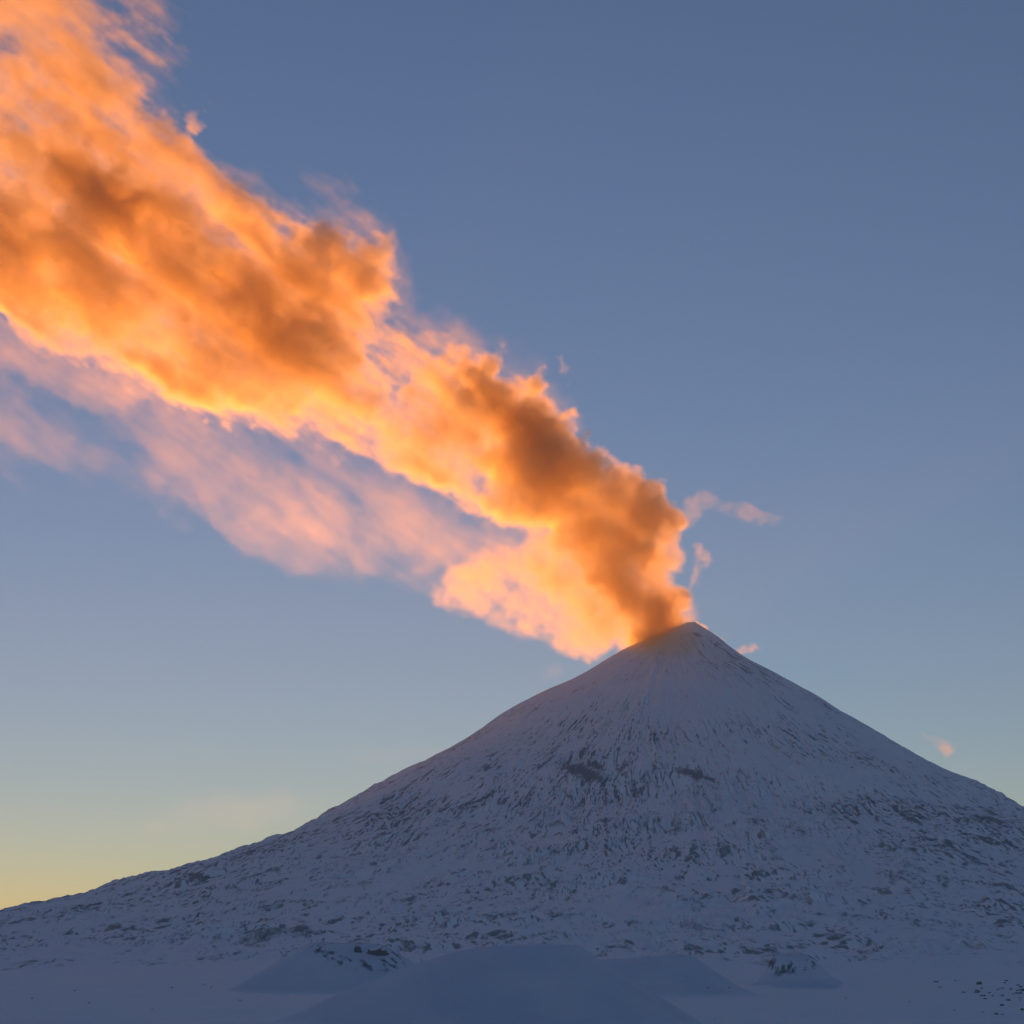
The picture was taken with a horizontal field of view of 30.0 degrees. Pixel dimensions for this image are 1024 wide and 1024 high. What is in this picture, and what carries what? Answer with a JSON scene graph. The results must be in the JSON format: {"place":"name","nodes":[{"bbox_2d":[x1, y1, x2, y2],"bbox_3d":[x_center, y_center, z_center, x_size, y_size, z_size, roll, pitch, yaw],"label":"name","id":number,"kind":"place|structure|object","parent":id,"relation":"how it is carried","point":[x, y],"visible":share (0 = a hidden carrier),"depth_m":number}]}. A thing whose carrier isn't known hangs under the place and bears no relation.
{"place":"outdoors","nodes":[
{"label":"outdoors","id":0,"kind":"place"},
{"bbox_2d":[227,942,413,995],"bbox_3d":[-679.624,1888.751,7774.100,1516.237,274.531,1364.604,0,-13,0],"label":"hill","id":1,"kind":"structure","parent":0,"point":[325,968],"depth_m":7541.81},
{"bbox_2d":[354,945,361,952],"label":"lava outcrop","id":2,"kind":"object","parent":1,"relation":"on","point":[357,948],"visible":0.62,"depth_m":7723.83},
{"bbox_2d":[367,946,388,955],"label":"lava outcrop","id":3,"kind":"object","parent":1,"relation":"on","point":[378,951],"visible":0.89,"depth_m":7683.56},
{"bbox_2d":[273,944,702,1023],"bbox_3d":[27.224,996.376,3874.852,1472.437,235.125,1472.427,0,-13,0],"label":"hill","id":4,"kind":"structure","parent":0,"point":[541,984],"depth_m":3640.77},
{"bbox_2d":[0,622,1023,978],"bbox_3d":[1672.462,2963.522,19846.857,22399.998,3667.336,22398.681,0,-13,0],"label":"volcano","id":5,"kind":"structure","parent":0,"point":[688,742],"depth_m":14938.89},
{"bbox_2d":[0,839,1023,1023],"bbox_3d":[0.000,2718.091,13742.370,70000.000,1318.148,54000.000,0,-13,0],"label":"snow field","id":6,"kind":"structure","parent":0,"point":[133,999],"depth_m":5933.70},
{"bbox_2d":[0,0,1023,909],"label":"sky","id":7,"kind":"structure","parent":0,"point":[377,377]},
{"bbox_2d":[602,954,772,999],"bbox_3d":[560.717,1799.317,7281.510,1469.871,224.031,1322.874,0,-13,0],"label":"hill","id":8,"kind":"structure","parent":0,"point":[676,976],"depth_m":7070.20},
{"bbox_2d":[752,954,842,989],"bbox_3d":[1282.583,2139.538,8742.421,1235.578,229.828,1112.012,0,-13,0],"label":"hill","id":9,"kind":"structure","parent":0,"point":[798,971],"depth_m":8643.36}
]}

